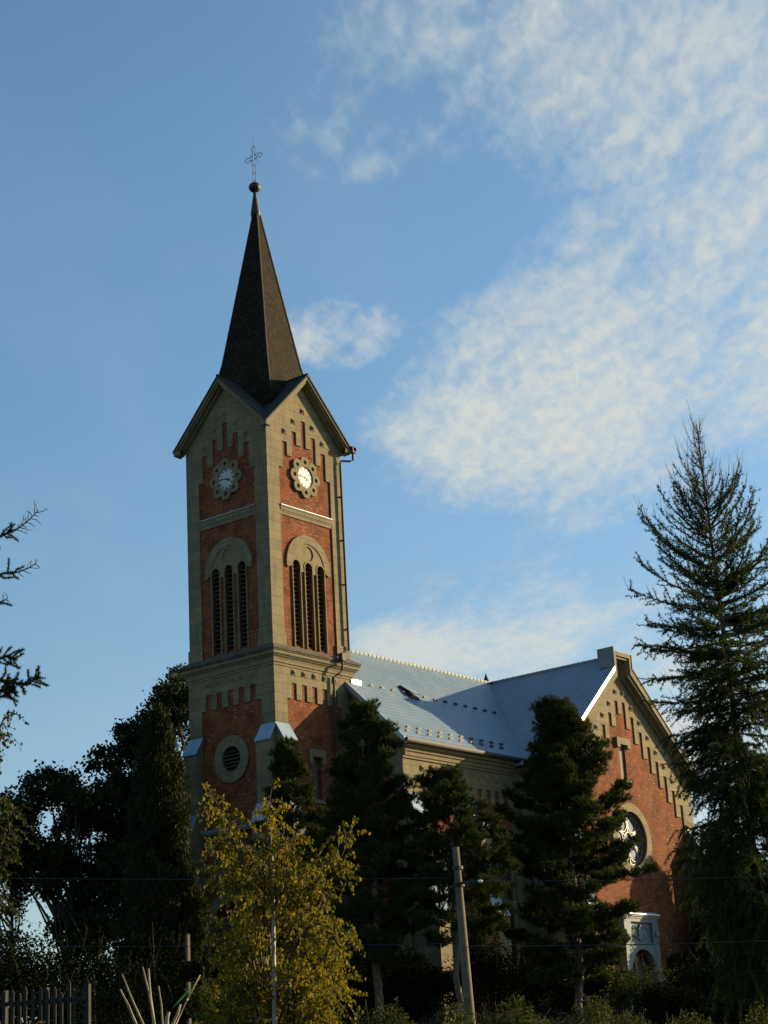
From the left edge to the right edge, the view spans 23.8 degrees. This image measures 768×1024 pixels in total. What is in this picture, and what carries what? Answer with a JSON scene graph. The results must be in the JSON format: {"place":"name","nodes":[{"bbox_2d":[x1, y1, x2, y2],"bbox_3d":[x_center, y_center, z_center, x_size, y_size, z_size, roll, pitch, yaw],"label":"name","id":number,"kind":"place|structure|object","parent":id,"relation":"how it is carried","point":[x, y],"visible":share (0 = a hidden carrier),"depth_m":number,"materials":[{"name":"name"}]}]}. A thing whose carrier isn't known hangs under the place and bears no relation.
{"place":"outdoors","nodes":[
{"label":"outdoors","id":0,"kind":"place"},
{"bbox_2d":[0,0,767,1020],"label":"sky","id":1,"kind":"structure","parent":0,"point":[512,243],"materials":[{"name":"blue"}]},
{"bbox_2d":[523,1018,647,1023],"bbox_3d":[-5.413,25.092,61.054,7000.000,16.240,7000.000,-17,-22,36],"label":"ground","id":2,"kind":"structure","parent":0,"point":[555,1022],"depth_m":82.16,"materials":[{"name":"green plant"}]},
{"bbox_2d":[0,872,33,1006],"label":"broadleaf tree","id":3,"kind":"object","parent":2,"relation":"on","point":[17,904],"visible":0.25,"depth_m":95.13,"materials":[{"name":"green plant"}]},
{"bbox_2d":[0,709,38,940],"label":"sapling","id":4,"kind":"object","parent":2,"relation":"on","point":[7,813],"visible":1,"depth_m":22.49,"materials":[{"name":"green plant"}]},
{"bbox_2d":[0,501,49,706],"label":"spruce tree","id":5,"kind":"object","parent":2,"relation":"on","point":[8,687],"visible":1,"depth_m":24.11,"materials":[{"name":"green plant"}]},
{"bbox_2d":[0,981,90,1023],"bbox_3d":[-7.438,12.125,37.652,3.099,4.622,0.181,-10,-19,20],"label":"picket fence","id":6,"kind":"object","parent":2,"relation":"on","point":[43,1001],"visible":1,"depth_m":37.96,"materials":[{"name":"grey wood"}]},
{"bbox_2d":[0,742,130,978],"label":"broadleaf tree","id":7,"kind":"object","parent":2,"relation":"on","point":[83,904],"visible":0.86,"depth_m":88.56,"materials":[{"name":"green plant"}]},
{"bbox_2d":[0,912,151,1023],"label":"shrub","id":8,"kind":"object","parent":2,"relation":"on","point":[21,951],"visible":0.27,"depth_m":66.51,"materials":[{"name":"green plant"}]},
{"bbox_2d":[0,937,163,1023],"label":"shrub","id":9,"kind":"object","parent":2,"relation":"on","point":[62,987],"visible":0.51,"depth_m":57.08,"materials":[{"name":"green plant"}]},
{"bbox_2d":[87,703,185,911],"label":"broadleaf tree","id":10,"kind":"object","parent":2,"relation":"on","point":[127,735],"visible":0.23,"depth_m":93.77,"materials":[{"name":"green plant"}]},
{"bbox_2d":[39,917,242,1023],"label":"shrub","id":11,"kind":"object","parent":2,"relation":"on","point":[142,937],"visible":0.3,"depth_m":68.82,"materials":[{"name":"green plant"}]},
{"bbox_2d":[91,920,193,1023],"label":"shrub","id":12,"kind":"object","parent":2,"relation":"on","point":[117,1003],"visible":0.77,"depth_m":52.52,"materials":[{"name":"green plant"}]},
{"bbox_2d":[106,703,214,1023],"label":"thuja tree","id":13,"kind":"object","parent":2,"relation":"on","point":[157,829],"visible":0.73,"depth_m":77.96,"materials":[{"name":"green plant"}]},
{"bbox_2d":[120,967,200,1023],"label":"dry cane clump","id":14,"kind":"object","parent":2,"relation":"on","point":[166,1017],"visible":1,"depth_m":13.46,"materials":[{"name":"grey plant"}]},
{"bbox_2d":[138,663,189,793],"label":"broadleaf tree","id":15,"kind":"object","parent":2,"relation":"on","point":[172,694],"visible":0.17,"depth_m":111.71,"materials":[{"name":"green plant"}]},
{"bbox_2d":[185,933,191,1023],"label":"concrete post","id":16,"kind":"object","parent":2,"relation":"on","point":[187,950],"visible":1,"depth_m":44.58,"materials":[{"name":"concrete"}]},
{"bbox_2d":[168,955,215,1023],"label":"shrub","id":17,"kind":"object","parent":2,"relation":"on","point":[190,973],"visible":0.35,"depth_m":40.30,"materials":[{"name":"green plant"}]},
{"bbox_2d":[181,966,228,1023],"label":"shrub","id":18,"kind":"object","parent":2,"relation":"on","point":[196,992],"visible":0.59,"depth_m":25.95,"materials":[{"name":"green plant"}]},
{"bbox_2d":[156,934,267,1023],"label":"bush","id":19,"kind":"object","parent":2,"relation":"on","point":[200,955],"visible":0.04,"depth_m":71.32,"materials":[{"name":"green plant"}]},
{"bbox_2d":[192,778,370,1023],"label":"birch tree","id":20,"kind":"object","parent":2,"relation":"on","point":[302,982],"visible":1,"depth_m":23.31,"materials":[{"name":"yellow plant"}]},
{"bbox_2d":[248,735,340,993],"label":"pine tree","id":21,"kind":"object","parent":2,"relation":"on","point":[287,757],"visible":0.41,"depth_m":83.62,"materials":[{"name":"green plant"}]},
{"bbox_2d":[277,950,393,1023],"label":"bush","id":22,"kind":"object","parent":2,"relation":"on","point":[354,984],"visible":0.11,"depth_m":80.20,"materials":[{"name":"green plant"}]},
{"bbox_2d":[301,697,437,1023],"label":"pine tree","id":23,"kind":"object","parent":2,"relation":"on","point":[374,740],"visible":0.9,"depth_m":78.77,"materials":[{"name":"green plant"}]},
{"bbox_2d":[345,993,419,1023],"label":"shrub","id":24,"kind":"object","parent":2,"relation":"on","point":[388,1019],"visible":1,"depth_m":28.75,"materials":[{"name":"green plant"}]},
{"bbox_2d":[331,940,453,1023],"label":"bush","id":25,"kind":"object","parent":2,"relation":"on","point":[385,967],"visible":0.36,"depth_m":82.50,"materials":[{"name":"green plant"}]},
{"bbox_2d":[383,950,481,1023],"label":"bush","id":26,"kind":"object","parent":2,"relation":"on","point":[417,974],"visible":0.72,"depth_m":81.93,"materials":[{"name":"green plant"}]},
{"bbox_2d":[172,146,705,1023],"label":"church","id":27,"kind":"structure","parent":2,"relation":"on","point":[262,446],"depth_m":98.09,"materials":[{"name":"red brick"}]},
{"bbox_2d":[214,854,225,881],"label":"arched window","id":28,"kind":"structure","parent":27,"relation":"in","point":[215,860],"depth_m":92.43,"materials":[{"name":"black glass"}]},
{"bbox_2d":[203,891,249,1016],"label":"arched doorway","id":29,"kind":"structure","parent":27,"relation":"in","point":[215,908],"depth_m":91.32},
{"bbox_2d":[308,748,325,804],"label":"slit window","id":30,"kind":"structure","parent":27,"relation":"in","point":[312,753],"depth_m":93.67,"materials":[{"name":"beige stone"}]},
{"bbox_2d":[436,850,461,961],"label":"nave window","id":31,"kind":"structure","parent":27,"relation":"in","point":[450,904],"depth_m":94.56,"materials":[{"name":"black glass"}]},
{"bbox_2d":[494,858,520,966],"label":"nave window","id":32,"kind":"structure","parent":27,"relation":"in","point":[513,891],"depth_m":98.50,"materials":[{"name":"black glass"}]},
{"bbox_2d":[615,736,631,783],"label":"lintel window","id":33,"kind":"structure","parent":27,"relation":"in","point":[619,741],"depth_m":105.62,"materials":[{"name":"beige stone"}]},
{"bbox_2d":[611,803,651,874],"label":"rose window","id":34,"kind":"structure","parent":27,"relation":"in","point":[631,825],"depth_m":104.92,"materials":[{"name":"beige glass"}]},
{"bbox_2d":[385,762,521,1023],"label":"pine tree","id":35,"kind":"object","parent":2,"relation":"on","point":[440,801],"visible":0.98,"depth_m":77.39,"materials":[{"name":"green plant"}]},
{"bbox_2d":[435,995,476,1023],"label":"shrub","id":36,"kind":"object","parent":2,"relation":"on","point":[453,1017],"visible":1,"depth_m":30.74,"materials":[{"name":"green plant"}]},
{"bbox_2d":[452,847,482,1023],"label":"utility pole","id":37,"kind":"object","parent":2,"relation":"on","point":[458,883],"visible":0.98,"depth_m":38.99,"materials":[{"name":"concrete"}]},
{"bbox_2d":[8,878,447,879],"bbox_3d":[-6.718,8.640,43.334,18.091,1.858,0.016,-11,-20,24],"label":"overhead wire","id":38,"kind":"object","parent":37,"relation":"attached to","point":[214,879],"visible":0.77,"depth_m":42.42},
{"bbox_2d":[2,943,458,946],"bbox_3d":[-6.788,10.463,44.284,19.164,1.602,0.016,-12,-20,25],"label":"overhead wire","id":39,"kind":"object","parent":37,"relation":"attached to","point":[189,946],"visible":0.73,"depth_m":43.69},
{"bbox_2d":[481,876,767,881],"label":"overhead wire","id":40,"kind":"object","parent":37,"relation":"attached to","point":[630,879],"visible":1,"depth_m":35.87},
{"bbox_2d":[515,941,766,945],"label":"overhead wire","id":41,"kind":"object","parent":37,"relation":"attached to","point":[639,944],"visible":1,"depth_m":35.60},
{"bbox_2d":[419,923,542,1023],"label":"bush","id":42,"kind":"object","parent":2,"relation":"on","point":[490,971],"visible":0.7,"depth_m":83.63,"materials":[{"name":"green plant"}]},
{"bbox_2d":[472,992,550,1023],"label":"shrub","id":43,"kind":"object","parent":2,"relation":"on","point":[514,1009],"visible":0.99,"depth_m":32.75,"materials":[{"name":"green plant"}]},
{"bbox_2d":[473,936,603,1021],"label":"bush","id":44,"kind":"object","parent":2,"relation":"on","point":[544,992],"visible":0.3,"depth_m":85.83,"materials":[{"name":"green plant"}]},
{"bbox_2d":[486,693,662,1021],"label":"pine tree","id":45,"kind":"object","parent":2,"relation":"on","point":[563,776],"visible":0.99,"depth_m":81.79,"materials":[{"name":"green plant"}]},
{"bbox_2d":[548,987,612,1023],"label":"shrub","id":46,"kind":"object","parent":2,"relation":"on","point":[597,1018],"visible":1,"depth_m":28.74,"materials":[{"name":"green plant"}]},
{"bbox_2d":[561,966,653,1018],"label":"bush","id":47,"kind":"object","parent":2,"relation":"on","point":[598,986],"visible":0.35,"depth_m":85.70,"materials":[{"name":"green plant"}]},
{"bbox_2d":[592,954,677,1023],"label":"shrub","id":48,"kind":"object","parent":2,"relation":"on","point":[626,985],"visible":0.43,"depth_m":70.75,"materials":[{"name":"green plant"}]},
{"bbox_2d":[602,1005,676,1023],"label":"shrub","id":49,"kind":"object","parent":2,"relation":"on","point":[628,1021],"visible":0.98,"depth_m":30.59,"materials":[{"name":"green plant"}]},
{"bbox_2d":[627,976,711,1023],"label":"bush","id":50,"kind":"object","parent":2,"relation":"on","point":[660,1001],"visible":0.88,"depth_m":66.16,"materials":[{"name":"green plant"}]},
{"bbox_2d":[663,951,705,1021],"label":"bush","id":51,"kind":"object","parent":2,"relation":"on","point":[675,959],"visible":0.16,"depth_m":76.59,"materials":[{"name":"green plant"}]},
{"bbox_2d":[661,1006,714,1023],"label":"shrub","id":52,"kind":"object","parent":2,"relation":"on","point":[678,1020],"visible":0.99,"depth_m":32.27,"materials":[{"name":"green plant"}]},
{"bbox_2d":[624,401,767,1023],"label":"larch tree","id":53,"kind":"object","parent":2,"relation":"on","point":[744,796],"visible":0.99,"depth_m":58.78,"materials":[{"name":"green plant"}]},
{"bbox_2d":[664,944,758,1020],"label":"bush","id":54,"kind":"object","parent":2,"relation":"on","point":[702,978],"visible":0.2,"depth_m":72.61,"materials":[{"name":"green plant"}]},
{"bbox_2d":[691,838,735,1006],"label":"thuja tree","id":55,"kind":"object","parent":2,"relation":"on","point":[703,946],"visible":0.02,"depth_m":105.25,"materials":[{"name":"green plant"}]},
{"bbox_2d":[701,988,767,1023],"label":"bush","id":56,"kind":"object","parent":2,"relation":"on","point":[718,1017],"visible":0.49,"depth_m":64.13,"materials":[{"name":"green plant"}]},
{"bbox_2d":[727,1004,767,1023],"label":"shrub","id":57,"kind":"object","parent":2,"relation":"on","point":[764,1017],"visible":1,"depth_m":28.33,"materials":[{"name":"green plant"}]}
]}

